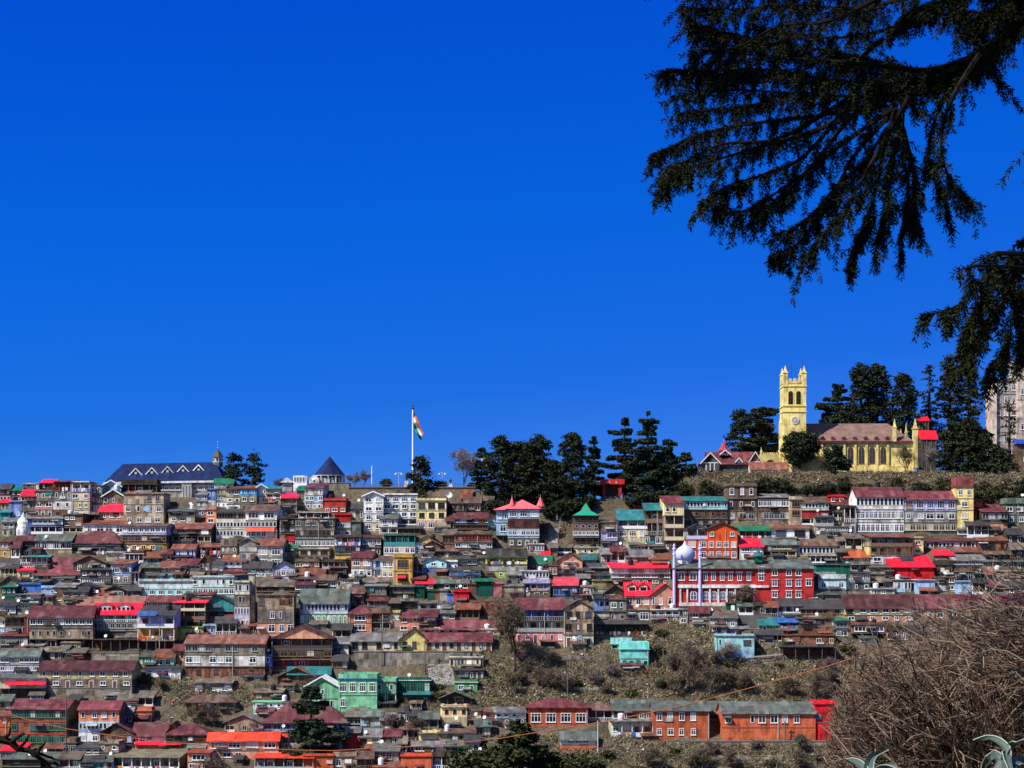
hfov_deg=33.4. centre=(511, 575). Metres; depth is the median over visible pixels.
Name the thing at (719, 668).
bare tree
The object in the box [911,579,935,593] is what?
tin shed
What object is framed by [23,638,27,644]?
window
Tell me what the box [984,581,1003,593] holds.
hut
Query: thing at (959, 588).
hillside house
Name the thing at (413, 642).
window
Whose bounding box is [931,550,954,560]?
tin shed
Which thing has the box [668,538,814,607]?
mosque
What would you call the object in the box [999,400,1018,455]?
slender tree
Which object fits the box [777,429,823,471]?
yew tree
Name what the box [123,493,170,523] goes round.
hillside house
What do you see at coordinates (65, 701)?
utility pole
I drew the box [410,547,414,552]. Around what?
window
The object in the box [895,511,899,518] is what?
window
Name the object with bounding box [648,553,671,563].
hillside house
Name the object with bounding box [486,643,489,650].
door
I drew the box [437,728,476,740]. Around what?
hillside house
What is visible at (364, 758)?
hut
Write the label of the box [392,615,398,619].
window
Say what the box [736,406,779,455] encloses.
cedar tree
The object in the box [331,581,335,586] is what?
window
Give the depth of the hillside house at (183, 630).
387.77 m
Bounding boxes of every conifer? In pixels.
[405,455,437,494]
[476,434,522,503]
[498,440,541,499]
[510,441,551,505]
[523,433,558,497]
[534,460,574,503]
[536,477,564,510]
[548,432,596,511]
[723,408,759,451]
[838,362,886,423]
[862,363,893,425]
[875,372,926,441]
[918,364,941,449]
[933,421,969,473]
[934,354,967,466]
[945,416,989,474]
[956,371,985,460]
[962,428,1006,474]
[981,454,1004,473]
[987,449,1020,471]
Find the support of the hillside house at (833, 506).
on the hillside
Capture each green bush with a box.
[753,476,779,492]
[769,477,795,493]
[795,482,819,496]
[836,481,856,494]
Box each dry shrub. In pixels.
[634,668,645,674]
[1001,477,1011,481]
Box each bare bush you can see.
[706,483,721,495]
[715,486,723,495]
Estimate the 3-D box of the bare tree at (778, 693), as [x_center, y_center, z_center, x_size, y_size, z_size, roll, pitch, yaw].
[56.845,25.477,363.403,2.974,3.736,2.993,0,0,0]
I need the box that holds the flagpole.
[411,404,413,482]
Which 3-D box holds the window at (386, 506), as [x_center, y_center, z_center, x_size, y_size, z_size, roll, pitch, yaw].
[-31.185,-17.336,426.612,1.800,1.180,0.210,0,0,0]
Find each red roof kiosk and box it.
[916,416,929,471]
[918,430,938,471]
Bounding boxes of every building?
[298,589,351,624]
[698,441,761,474]
[985,361,1023,466]
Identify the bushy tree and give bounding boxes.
[444,740,501,767]
[547,748,612,767]
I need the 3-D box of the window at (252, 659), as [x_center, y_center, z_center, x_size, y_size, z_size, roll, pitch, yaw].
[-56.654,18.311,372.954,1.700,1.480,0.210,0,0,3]
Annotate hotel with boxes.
[493,495,543,547]
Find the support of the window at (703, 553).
in the hillside house at (720, 539)
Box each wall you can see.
[92,653,139,660]
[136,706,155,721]
[329,483,350,490]
[348,484,475,489]
[353,651,477,667]
[438,603,454,608]
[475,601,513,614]
[544,656,590,661]
[556,687,600,691]
[614,677,650,680]
[693,740,825,747]
[711,755,782,760]
[736,683,813,688]
[765,662,796,665]
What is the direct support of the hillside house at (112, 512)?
on the hillside
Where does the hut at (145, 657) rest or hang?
on the hillside
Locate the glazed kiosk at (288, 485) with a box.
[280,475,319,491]
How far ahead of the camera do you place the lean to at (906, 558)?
407.77 m
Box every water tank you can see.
[114,484,119,490]
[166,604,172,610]
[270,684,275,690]
[282,695,286,702]
[378,757,383,764]
[445,724,449,730]
[618,713,623,719]
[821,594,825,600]
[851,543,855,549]
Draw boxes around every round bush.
[379,478,392,486]
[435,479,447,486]
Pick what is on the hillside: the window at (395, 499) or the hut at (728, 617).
the hut at (728, 617)
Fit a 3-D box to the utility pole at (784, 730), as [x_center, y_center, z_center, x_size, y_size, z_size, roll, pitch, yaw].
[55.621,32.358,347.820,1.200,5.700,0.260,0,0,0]
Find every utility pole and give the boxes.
[63,699,68,751]
[379,630,384,666]
[424,640,424,671]
[597,721,597,751]
[784,721,785,740]
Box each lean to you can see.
[0,563,11,572]
[13,643,26,647]
[13,667,27,673]
[18,586,24,592]
[21,548,33,555]
[27,641,48,647]
[28,690,46,698]
[31,547,42,554]
[34,565,47,568]
[35,579,53,584]
[40,595,54,603]
[49,742,62,745]
[51,576,75,584]
[59,645,72,648]
[62,597,82,604]
[78,548,92,555]
[103,692,125,699]
[108,547,124,550]
[113,577,133,587]
[123,633,138,638]
[131,548,151,550]
[134,489,154,492]
[134,714,153,721]
[142,662,156,667]
[146,573,166,578]
[171,570,185,578]
[172,554,192,560]
[179,538,196,543]
[184,592,195,599]
[185,627,208,635]
[186,743,207,749]
[189,572,204,578]
[193,592,215,599]
[222,569,246,574]
[231,755,246,765]
[239,625,249,634]
[241,673,266,681]
[255,707,275,717]
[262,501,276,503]
[271,724,287,732]
[279,682,295,692]
[286,572,298,579]
[309,620,328,628]
[314,581,328,588]
[350,707,368,708]
[353,574,365,578]
[365,741,379,750]
[366,596,389,607]
[379,699,398,708]
[409,698,423,708]
[420,550,434,558]
[421,734,436,740]
[434,523,450,533]
[434,568,448,576]
[441,605,451,609]
[447,716,459,727]
[455,598,466,602]
[459,664,480,667]
[468,552,484,556]
[468,712,476,725]
[492,718,498,726]
[503,721,509,729]
[506,571,521,580]
[528,595,550,597]
[532,567,547,569]
[539,639,555,648]
[569,636,586,650]
[572,594,589,602]
[585,573,594,580]
[591,590,604,600]
[594,572,610,578]
[606,595,621,597]
[607,618,624,620]
[618,661,643,670]
[628,542,640,549]
[639,731,656,741]
[647,544,663,549]
[651,560,666,564]
[691,622,704,628]
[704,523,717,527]
[706,555,729,559]
[708,622,727,633]
[744,555,765,559]
[770,552,784,559]
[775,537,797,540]
[775,628,796,633]
[781,608,800,616]
[814,572,835,580]
[815,630,832,633]
[823,557,836,562]
[827,530,838,537]
[828,586,840,590]
[855,616,866,621]
[857,634,876,642]
[888,576,909,578]
[900,557,913,560]
[918,587,937,593]
[932,557,947,560]
[956,527,969,537]
[978,526,1000,536]
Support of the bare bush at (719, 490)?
on the hillside
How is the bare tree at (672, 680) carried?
on the hillside
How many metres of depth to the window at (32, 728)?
347.85 m
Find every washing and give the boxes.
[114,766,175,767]
[139,636,170,639]
[336,542,357,545]
[487,561,518,564]
[596,631,646,635]
[617,732,652,735]
[723,630,743,633]
[781,625,797,629]
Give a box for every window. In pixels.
[0,702,4,708]
[1,638,5,644]
[11,606,15,612]
[11,711,16,717]
[12,723,16,730]
[17,638,21,644]
[17,711,23,717]
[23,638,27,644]
[24,711,28,717]
[29,723,35,730]
[30,618,35,624]
[30,711,34,717]
[30,736,34,742]
[36,541,40,546]
[36,711,41,717]
[36,723,41,730]
[36,736,41,742]
[37,618,42,624]
[42,541,46,548]
[42,711,47,717]
[42,723,47,730]
[42,736,47,742]
[45,502,51,506]
[48,543,52,548]
[48,723,53,730]
[49,711,53,717]
[49,736,53,742]
[50,653,54,658]
[51,618,57,624]
[52,681,58,685]
[54,541,58,548]
[54,723,59,730]
[55,711,59,717]
[55,736,59,741]
[58,618,64,624]
[65,618,71,624]
[66,541,70,548]
[70,745,75,750]
[72,618,78,624]
[73,729,78,736]
[73,761,78,766]
[76,681,82,685]
[79,618,85,624]
[79,735,85,741]
[86,618,92,624]
[92,712,96,717]
[92,735,97,740]
[97,526,103,530]
[98,623,103,628]
[99,681,106,685]
[101,512,105,517]
[102,712,106,717]
[104,623,109,628]
[105,526,111,530]
[110,623,114,628]
[112,566,119,572]
[115,526,121,532]
[115,623,120,628]
[121,623,126,628]
[122,527,126,532]
[122,536,127,540]
[122,566,129,572]
[123,681,129,685]
[126,715,132,721]
[127,623,132,628]
[133,623,138,628]
[135,536,140,540]
[136,517,142,522]
[141,536,146,540]
[145,517,150,522]
[146,495,151,501]
[149,590,154,594]
[154,517,160,522]
[154,760,159,765]
[155,495,159,501]
[156,506,160,511]
[156,660,162,664]
[158,590,163,594]
[163,670,168,676]
[164,485,168,490]
[165,659,170,664]
[166,618,171,623]
[166,631,171,635]
[167,590,172,594]
[176,590,181,594]
[185,645,190,650]
[186,656,191,662]
[191,645,197,651]
[191,755,204,760]
[194,656,199,662]
[198,645,204,651]
[205,645,211,651]
[207,511,213,515]
[209,656,215,662]
[210,742,222,748]
[217,656,223,662]
[222,752,231,757]
[224,588,228,593]
[225,645,230,651]
[225,656,231,662]
[225,725,233,730]
[228,742,240,748]
[229,588,233,593]
[231,645,237,651]
[241,725,246,730]
[246,742,257,748]
[248,512,258,518]
[249,656,255,662]
[251,645,257,651]
[255,694,262,698]
[257,760,262,765]
[259,547,266,554]
[259,598,263,604]
[263,512,274,518]
[264,724,271,729]
[264,742,275,748]
[267,760,272,765]
[268,624,274,631]
[270,611,274,618]
[271,650,279,656]
[272,547,279,554]
[272,559,279,565]
[273,724,280,728]
[279,624,283,631]
[280,650,287,656]
[281,570,285,575]
[282,724,289,729]
[286,760,292,766]
[287,624,292,630]
[288,650,296,656]
[296,520,300,525]
[297,650,305,656]
[306,650,314,656]
[323,650,331,656]
[327,520,332,525]
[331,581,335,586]
[332,662,336,667]
[335,631,340,635]
[335,759,341,766]
[338,723,345,727]
[340,683,345,691]
[340,699,344,706]
[347,717,353,724]
[349,683,355,691]
[352,642,357,648]
[353,559,359,565]
[354,614,365,620]
[354,624,365,630]
[354,717,359,724]
[359,683,365,691]
[359,739,366,745]
[362,642,366,648]
[363,559,369,565]
[369,683,374,691]
[373,719,379,725]
[375,561,380,567]
[376,642,380,648]
[384,497,389,501]
[384,504,389,508]
[384,547,388,552]
[386,752,391,759]
[389,547,393,552]
[392,497,398,501]
[392,504,398,508]
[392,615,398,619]
[397,560,407,567]
[397,574,407,581]
[397,683,402,691]
[401,497,407,501]
[404,683,409,690]
[405,547,409,552]
[410,497,415,501]
[410,504,415,508]
[410,512,415,516]
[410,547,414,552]
[411,683,415,690]
[412,641,416,648]
[417,683,422,690]
[418,503,424,508]
[418,522,424,527]
[424,683,429,690]
[428,502,434,508]
[428,522,434,527]
[431,721,436,726]
[435,759,439,764]
[438,502,444,508]
[442,536,448,543]
[449,536,454,543]
[449,614,454,618]
[474,504,480,510]
[476,728,482,735]
[483,728,490,735]
[500,525,505,531]
[509,511,516,516]
[520,511,526,516]
[530,511,537,516]
[530,713,541,722]
[545,713,555,722]
[553,587,558,594]
[560,587,564,594]
[560,713,570,722]
[564,569,569,573]
[565,624,571,630]
[566,587,570,594]
[566,611,571,617]
[575,713,585,722]
[585,611,590,617]
[586,624,591,630]
[602,543,607,547]
[611,602,616,607]
[612,726,618,731]
[617,627,622,631]
[619,531,626,536]
[626,597,631,604]
[627,612,635,619]
[629,531,636,536]
[636,597,640,604]
[639,531,645,536]
[640,612,648,619]
[644,597,648,604]
[657,712,661,720]
[657,728,661,735]
[667,712,672,716]
[667,728,673,735]
[675,531,680,536]
[677,571,684,580]
[679,712,684,720]
[679,728,683,735]
[689,541,695,547]
[689,571,696,580]
[690,591,696,599]
[691,712,695,720]
[691,728,695,735]
[699,541,706,547]
[701,551,705,557]
[703,573,707,580]
[704,591,708,599]
[708,541,713,547]
[711,573,715,580]
[711,591,716,599]
[716,541,721,547]
[720,573,723,580]
[720,591,725,599]
[725,715,730,722]
[728,573,732,580]
[729,513,734,518]
[731,541,736,547]
[731,552,735,557]
[737,573,741,580]
[739,513,746,518]
[742,548,749,551]
[747,573,750,580]
[748,513,753,518]
[750,715,753,722]
[758,499,762,506]
[758,574,763,580]
[758,715,765,722]
[760,607,765,612]
[763,499,766,506]
[764,512,768,518]
[767,499,771,506]
[769,512,773,518]
[770,715,777,722]
[771,580,777,586]
[772,569,777,575]
[772,591,777,597]
[775,530,785,536]
[777,499,780,506]
[780,512,784,518]
[781,499,785,506]
[782,715,787,722]
[786,569,791,575]
[786,580,791,586]
[786,591,791,597]
[788,391,792,403]
[792,501,799,506]
[792,510,800,515]
[794,530,804,536]
[794,715,799,722]
[795,580,801,586]
[796,391,800,403]
[796,569,800,575]
[796,591,800,597]
[806,579,811,585]
[821,582,825,587]
[836,622,847,627]
[836,630,847,635]
[847,446,853,463]
[854,626,866,631]
[856,511,860,518]
[856,524,860,531]
[859,446,864,463]
[861,511,864,518]
[861,524,864,531]
[865,511,868,518]
[866,524,869,531]
[869,446,874,463]
[869,511,873,518]
[870,609,877,612]
[871,524,874,531]
[872,626,883,631]
[873,557,881,561]
[874,511,877,518]
[876,524,879,531]
[878,511,881,518]
[880,446,885,463]
[880,524,883,531]
[882,511,886,518]
[885,524,888,531]
[887,511,890,518]
[890,524,893,531]
[891,511,894,518]
[891,609,898,612]
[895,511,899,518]
[895,524,898,531]
[899,524,903,531]
[900,511,903,518]
[904,524,909,530]
[910,524,915,530]
[915,540,920,544]
[916,501,923,508]
[916,524,921,530]
[918,513,923,518]
[922,524,927,530]
[926,501,934,508]
[926,513,933,518]
[928,524,932,530]
[933,524,938,530]
[936,513,943,518]
[937,501,944,508]
[939,524,944,530]
[945,524,950,530]
[947,501,954,508]
[949,513,954,518]
[951,524,956,530]
[961,513,967,518]
[962,501,967,506]
[981,543,985,548]
[989,543,994,548]
[1006,507,1012,511]
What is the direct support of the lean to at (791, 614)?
on the hillside
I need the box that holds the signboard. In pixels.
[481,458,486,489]
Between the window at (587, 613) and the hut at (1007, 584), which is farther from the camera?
the hut at (1007, 584)
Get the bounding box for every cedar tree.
[281,685,347,755]
[466,447,499,490]
[470,719,560,767]
[583,436,604,496]
[598,417,644,497]
[618,410,673,493]
[640,0,1023,412]
[644,438,687,492]
[664,452,703,491]
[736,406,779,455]
[814,383,861,423]
[819,443,852,471]
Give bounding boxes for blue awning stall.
[1013,439,1023,467]
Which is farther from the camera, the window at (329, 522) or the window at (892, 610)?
the window at (329, 522)
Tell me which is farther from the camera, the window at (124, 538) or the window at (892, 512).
the window at (124, 538)
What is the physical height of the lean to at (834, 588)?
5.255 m
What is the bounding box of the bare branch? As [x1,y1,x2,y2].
[0,728,65,767]
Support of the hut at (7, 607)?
on the hillside
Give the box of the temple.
[15,512,31,535]
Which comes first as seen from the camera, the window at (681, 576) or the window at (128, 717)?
the window at (128, 717)
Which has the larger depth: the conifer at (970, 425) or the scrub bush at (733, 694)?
the conifer at (970, 425)
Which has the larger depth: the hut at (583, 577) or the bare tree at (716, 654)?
the hut at (583, 577)
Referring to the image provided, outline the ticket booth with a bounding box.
[599,479,624,498]
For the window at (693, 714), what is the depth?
350.23 m
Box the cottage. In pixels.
[747,462,788,472]
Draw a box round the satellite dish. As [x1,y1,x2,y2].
[446,491,451,503]
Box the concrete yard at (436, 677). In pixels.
[428,663,453,685]
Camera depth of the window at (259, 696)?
364.63 m
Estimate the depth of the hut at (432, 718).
354.29 m
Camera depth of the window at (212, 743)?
342.46 m
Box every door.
[63,761,67,767]
[65,681,69,687]
[89,681,93,687]
[112,681,116,687]
[136,760,140,766]
[164,760,168,766]
[187,668,191,675]
[205,668,208,676]
[220,703,224,711]
[223,668,226,676]
[278,760,282,766]
[297,760,301,766]
[366,759,370,767]
[374,615,378,621]
[402,603,406,608]
[442,643,445,650]
[457,643,460,650]
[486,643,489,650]
[517,634,520,642]
[534,634,537,642]
[537,611,541,619]
[566,637,570,646]
[586,637,590,644]
[589,712,593,718]
[597,712,601,718]
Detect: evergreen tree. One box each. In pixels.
[221,452,245,485]
[240,449,268,485]
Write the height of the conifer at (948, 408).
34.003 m
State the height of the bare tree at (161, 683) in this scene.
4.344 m
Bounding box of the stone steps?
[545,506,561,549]
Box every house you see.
[0,483,14,500]
[0,499,11,510]
[0,539,15,557]
[0,558,24,564]
[0,565,21,576]
[0,576,22,593]
[0,620,6,634]
[0,632,31,648]
[0,648,43,674]
[0,674,47,699]
[0,742,31,761]
[0,752,43,767]
[1,518,18,535]
[1,585,20,599]
[3,615,27,632]
[9,486,25,499]
[9,500,20,517]
[9,699,79,747]
[14,593,43,602]
[14,599,41,614]
[15,535,36,547]
[16,568,35,580]
[20,489,39,514]
[21,555,53,567]
[26,516,64,534]
[28,605,97,651]
[32,569,63,581]
[33,490,53,515]
[33,534,77,554]
[34,639,59,645]
[36,660,142,696]
[41,585,56,594]
[45,557,83,566]
[45,567,79,581]
[51,480,79,515]
[52,583,80,604]
[61,585,90,604]
[61,641,84,647]
[63,513,89,533]
[65,531,123,554]
[70,481,98,513]
[71,555,110,570]
[74,742,100,754]
[76,582,101,592]
[76,596,146,604]
[77,700,127,741]
[79,565,111,583]
[81,520,128,536]
[89,588,108,595]
[91,485,108,511]
[91,602,144,652]
[97,504,123,519]
[97,539,121,551]
[99,719,180,747]
[101,489,123,504]
[102,480,122,490]
[103,585,125,594]
[105,550,126,561]
[109,559,139,583]
[110,748,188,767]
[120,479,161,492]
[121,521,173,549]
[122,585,142,595]
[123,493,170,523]
[123,547,145,562]
[136,562,161,578]
[136,605,181,648]
[138,575,238,598]
[141,574,179,578]
[144,596,184,604]
[144,666,183,679]
[160,561,181,573]
[163,724,213,748]
[167,502,198,523]
[170,544,200,558]
[171,523,215,544]
[171,600,209,625]
[178,559,200,575]
[179,626,204,640]
[182,695,239,713]
[183,634,270,677]
[193,507,205,522]
[193,678,235,693]
[195,491,207,506]
[197,556,212,574]
[199,543,220,558]
[204,559,224,574]
[206,488,216,506]
[206,507,219,522]
[206,732,281,762]
[208,595,234,617]
[213,478,235,487]
[215,486,228,506]
[215,509,245,541]
[219,539,241,558]
[221,554,247,568]
[223,712,264,731]
[225,486,241,508]
[233,580,251,628]
[238,485,259,508]
[238,537,259,560]
[241,561,274,577]
[244,504,283,537]
[252,688,285,699]
[252,700,284,714]
[252,752,314,767]
[255,538,288,565]
[256,484,267,503]
[256,579,294,594]
[256,594,295,637]
[260,701,348,731]
[264,486,282,503]
[265,649,272,674]
[270,561,298,578]
[270,624,335,671]
[275,666,316,686]
[278,516,295,543]
[280,733,296,747]
[281,493,298,517]
[293,574,314,580]
[294,518,336,547]
[294,581,316,597]
[295,485,306,507]
[297,511,329,517]
[298,548,332,560]
[299,568,326,576]
[303,478,329,509]
[303,672,397,711]
[321,559,348,573]
[324,494,348,513]
[329,565,347,578]
[334,513,352,534]
[334,535,362,558]
[343,727,383,750]
[347,605,438,632]
[350,551,377,576]
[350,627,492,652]
[360,577,389,584]
[361,535,381,555]
[362,491,419,532]
[364,584,389,601]
[366,556,380,576]
[372,762,405,767]
[378,513,399,535]
[379,556,392,579]
[383,534,417,555]
[388,585,414,597]
[392,554,415,584]
[397,673,431,698]
[405,740,445,752]
[415,543,425,552]
[416,498,447,530]
[416,534,441,543]
[418,729,440,740]
[421,556,448,572]
[422,540,442,555]
[424,620,501,633]
[434,579,470,589]
[435,546,458,557]
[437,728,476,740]
[439,704,467,727]
[447,566,482,582]
[448,656,485,667]
[450,502,464,511]
[452,512,489,532]
[453,679,479,693]
[454,533,492,555]
[467,707,482,722]
[479,707,494,717]
[480,628,499,635]
[485,548,527,578]
[488,514,495,528]
[492,707,527,726]
[503,584,523,599]
[514,598,593,647]
[518,570,549,578]
[522,579,550,597]
[526,543,545,554]
[526,699,614,728]
[527,556,536,569]
[533,555,552,566]
[552,577,578,599]
[556,552,582,576]
[558,731,596,750]
[571,503,599,550]
[575,547,601,553]
[575,563,601,573]
[577,585,592,599]
[581,555,597,562]
[590,565,608,573]
[591,579,612,590]
[593,598,609,610]
[594,611,610,619]
[599,519,618,547]
[603,584,624,597]
[606,562,671,584]
[607,718,652,739]
[608,597,626,619]
[609,638,649,666]
[609,699,652,718]
[616,509,647,548]
[622,582,672,608]
[624,550,653,562]
[624,604,650,619]
[642,503,662,546]
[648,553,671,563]
[649,609,678,623]
[649,701,816,740]
[659,496,685,552]
[678,608,687,625]
[681,496,728,528]
[682,522,738,559]
[713,634,754,664]
[723,483,757,522]
[736,526,772,537]
[738,538,764,559]
[757,493,789,524]
[760,538,797,558]
[769,525,810,538]
[773,598,802,616]
[773,617,799,633]
[777,612,836,666]
[788,496,802,524]
[795,539,838,556]
[799,599,843,617]
[800,496,829,524]
[809,555,836,562]
[810,700,835,740]
[812,509,834,534]
[814,589,846,598]
[817,574,845,588]
[819,526,848,536]
[829,503,846,513]
[830,511,841,525]
[832,618,851,637]
[839,505,856,532]
[839,564,851,589]
[840,496,848,504]
[840,594,914,623]
[843,549,871,563]
[847,487,905,532]
[849,571,871,593]
[850,622,886,640]
[860,533,914,564]
[865,566,893,577]
[870,588,894,593]
[892,579,911,592]
[903,491,957,535]
[911,537,922,554]
[911,594,1023,620]
[923,538,976,547]
[931,571,956,592]
[948,546,983,553]
[948,554,986,569]
[950,477,974,533]
[954,581,971,593]
[973,499,983,518]
[973,537,1008,550]
[976,504,1008,532]
[981,560,1023,569]
[993,570,1023,581]
[997,494,1023,525]
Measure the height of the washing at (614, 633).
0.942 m
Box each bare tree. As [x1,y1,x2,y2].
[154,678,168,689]
[184,701,208,722]
[199,755,234,767]
[203,702,222,726]
[272,478,281,485]
[345,471,364,483]
[360,470,370,482]
[383,711,407,727]
[407,716,427,731]
[448,446,477,486]
[485,586,532,671]
[502,670,518,695]
[512,649,527,664]
[514,667,528,687]
[520,655,540,674]
[530,665,545,686]
[542,669,556,688]
[547,650,562,662]
[549,672,565,693]
[558,670,575,691]
[587,669,602,686]
[600,681,612,693]
[601,661,619,677]
[642,746,661,767]
[666,653,680,672]
[666,677,676,688]
[667,652,680,669]
[670,672,689,696]
[675,650,701,691]
[677,638,698,655]
[683,752,702,767]
[687,647,711,670]
[688,659,697,667]
[694,747,716,767]
[700,664,721,695]
[704,737,722,754]
[709,650,724,663]
[709,662,725,673]
[711,667,737,691]
[719,642,741,662]
[722,747,738,767]
[725,676,737,687]
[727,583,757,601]
[733,668,754,696]
[750,736,764,749]
[769,756,794,767]
[773,688,784,697]
[778,676,792,694]
[783,678,802,695]
[791,748,806,767]
[792,733,811,750]
[802,670,829,698]
[813,753,824,761]
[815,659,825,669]
[817,657,840,671]
[819,684,840,699]
[821,681,837,690]
[822,666,835,681]
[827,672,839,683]
[893,446,916,470]
[922,445,938,472]
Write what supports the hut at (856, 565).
on the hillside
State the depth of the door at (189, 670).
373.82 m
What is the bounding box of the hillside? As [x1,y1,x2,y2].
[0,467,1023,767]
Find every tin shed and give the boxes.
[19,583,43,591]
[134,741,181,748]
[286,666,331,690]
[403,691,430,707]
[413,585,424,600]
[418,602,437,612]
[426,589,435,601]
[434,590,439,601]
[437,690,473,704]
[439,589,449,601]
[446,593,453,601]
[452,585,469,601]
[452,668,484,683]
[469,584,475,594]
[473,578,493,598]
[491,582,502,597]
[594,620,647,638]
[632,503,642,508]
[717,625,758,633]
[725,602,743,609]
[737,615,764,625]
[813,563,844,576]
[885,555,935,578]
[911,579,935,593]
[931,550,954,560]
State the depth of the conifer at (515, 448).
439.26 m
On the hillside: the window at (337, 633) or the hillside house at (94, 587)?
the hillside house at (94, 587)
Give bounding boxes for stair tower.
[23,611,28,631]
[248,573,256,621]
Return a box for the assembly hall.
[104,441,224,496]
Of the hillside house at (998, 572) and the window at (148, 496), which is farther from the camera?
the window at (148, 496)
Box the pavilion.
[314,456,344,482]
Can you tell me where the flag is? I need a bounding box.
[414,413,422,439]
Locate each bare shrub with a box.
[818,640,1021,767]
[820,590,1023,767]
[885,523,1023,727]
[885,583,1023,751]
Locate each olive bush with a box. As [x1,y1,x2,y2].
[670,481,695,495]
[694,479,716,494]
[814,481,838,494]
[854,482,873,486]
[886,482,904,490]
[909,481,934,490]
[932,479,950,490]
[973,480,1004,503]
[994,480,1022,501]
[1011,477,1023,497]
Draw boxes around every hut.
[0,509,12,520]
[0,596,20,617]
[0,694,15,710]
[0,711,10,734]
[9,541,24,557]
[22,483,40,489]
[40,479,58,489]
[40,646,66,659]
[41,743,64,752]
[42,749,60,767]
[57,751,86,767]
[62,737,81,750]
[63,648,89,659]
[67,694,84,702]
[70,720,78,736]
[78,755,105,767]
[89,512,100,519]
[97,739,126,754]
[101,752,115,767]
[117,694,139,709]
[125,707,136,722]
[130,566,141,584]
[136,690,157,706]
[138,652,157,663]
[142,550,162,562]
[152,649,176,665]
[159,549,173,560]
[172,644,184,661]
[185,749,214,767]
[203,624,216,633]
[214,616,237,634]
[232,573,248,579]
[247,622,257,634]
[285,544,299,559]
[294,559,320,570]
[314,574,338,588]
[330,623,354,636]
[330,654,350,669]
[333,739,343,749]
[333,750,357,767]
[334,637,350,653]
[336,579,342,588]
[341,574,360,588]
[345,709,359,726]
[348,587,365,605]
[350,499,363,520]
[350,520,363,534]
[355,750,374,767]
[359,709,384,727]
[372,740,400,761]
[379,712,400,727]
[381,728,402,742]
[388,598,400,609]
[396,525,421,535]
[397,736,407,753]
[398,725,407,735]
[399,598,418,611]
[399,706,409,721]
[405,722,420,740]
[406,709,421,720]
[410,573,426,584]
[413,558,425,572]
[414,579,434,592]
[418,711,439,728]
[432,750,452,767]
[438,609,456,619]
[441,529,457,547]
[443,740,466,751]
[445,515,454,528]
[446,560,458,568]
[454,603,481,619]
[456,556,477,566]
[460,489,473,501]
[463,497,481,511]
[464,735,480,751]
[474,715,491,738]
[476,551,485,568]
[481,496,494,513]
[501,579,517,585]
[540,550,550,554]
[547,561,558,578]
[548,543,558,556]
[557,545,572,553]
[575,574,590,584]
[599,548,612,563]
[609,542,626,561]
[629,543,645,549]
[652,547,665,552]
[688,606,709,627]
[708,610,738,629]
[710,608,720,611]
[736,601,754,614]
[751,601,765,614]
[751,629,773,642]
[757,617,780,628]
[763,601,778,616]
[770,630,783,640]
[826,494,845,502]
[833,537,847,545]
[834,546,846,562]
[842,529,863,549]
[849,562,869,570]
[870,578,885,587]
[879,577,892,587]
[883,626,907,644]
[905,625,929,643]
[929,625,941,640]
[933,561,953,575]
[953,568,973,580]
[963,519,990,537]
[968,578,986,593]
[974,570,984,576]
[981,551,1011,559]
[982,569,994,580]
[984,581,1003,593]
[1001,528,1023,542]
[1001,581,1023,593]
[1005,543,1023,559]
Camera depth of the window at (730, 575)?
396.00 m
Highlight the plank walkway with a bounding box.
[728,654,781,661]
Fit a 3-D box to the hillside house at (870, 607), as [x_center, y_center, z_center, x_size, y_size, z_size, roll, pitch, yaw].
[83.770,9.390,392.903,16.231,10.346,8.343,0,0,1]
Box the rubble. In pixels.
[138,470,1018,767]
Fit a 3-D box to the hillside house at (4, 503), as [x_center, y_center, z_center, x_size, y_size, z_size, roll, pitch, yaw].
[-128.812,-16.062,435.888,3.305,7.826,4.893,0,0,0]
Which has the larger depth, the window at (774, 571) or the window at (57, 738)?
the window at (774, 571)
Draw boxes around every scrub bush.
[137,673,156,683]
[431,690,446,698]
[432,683,445,689]
[572,678,583,687]
[599,749,616,758]
[624,688,641,696]
[651,645,668,654]
[653,660,661,667]
[653,679,668,688]
[654,628,669,636]
[667,746,680,754]
[700,694,715,699]
[721,659,737,667]
[726,690,740,696]
[733,654,745,661]
[762,759,780,767]
[773,661,784,668]
[805,754,813,760]
[836,477,846,482]
[838,645,858,654]
[890,476,903,484]
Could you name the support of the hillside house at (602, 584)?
on the hillside
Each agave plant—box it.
[846,749,898,767]
[972,735,1023,767]
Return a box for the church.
[759,358,918,471]
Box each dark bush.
[482,498,505,513]
[541,503,565,519]
[552,499,578,519]
[567,497,586,513]
[581,495,597,507]
[622,492,641,508]
[632,490,658,504]
[653,489,675,500]
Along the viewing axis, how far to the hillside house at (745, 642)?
375.84 m
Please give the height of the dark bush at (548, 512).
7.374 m
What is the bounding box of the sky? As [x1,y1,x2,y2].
[0,0,1023,498]
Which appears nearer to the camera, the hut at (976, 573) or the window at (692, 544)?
the hut at (976, 573)
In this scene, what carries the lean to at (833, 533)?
on the hillside
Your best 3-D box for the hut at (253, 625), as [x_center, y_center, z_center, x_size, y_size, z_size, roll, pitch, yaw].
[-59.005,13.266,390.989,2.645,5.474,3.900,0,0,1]
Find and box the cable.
[0,640,908,750]
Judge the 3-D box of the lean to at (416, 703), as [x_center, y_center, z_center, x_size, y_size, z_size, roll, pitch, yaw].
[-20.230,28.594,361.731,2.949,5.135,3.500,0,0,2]
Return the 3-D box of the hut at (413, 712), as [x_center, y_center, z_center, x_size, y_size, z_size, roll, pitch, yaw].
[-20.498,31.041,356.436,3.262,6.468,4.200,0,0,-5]
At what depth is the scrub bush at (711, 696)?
361.95 m

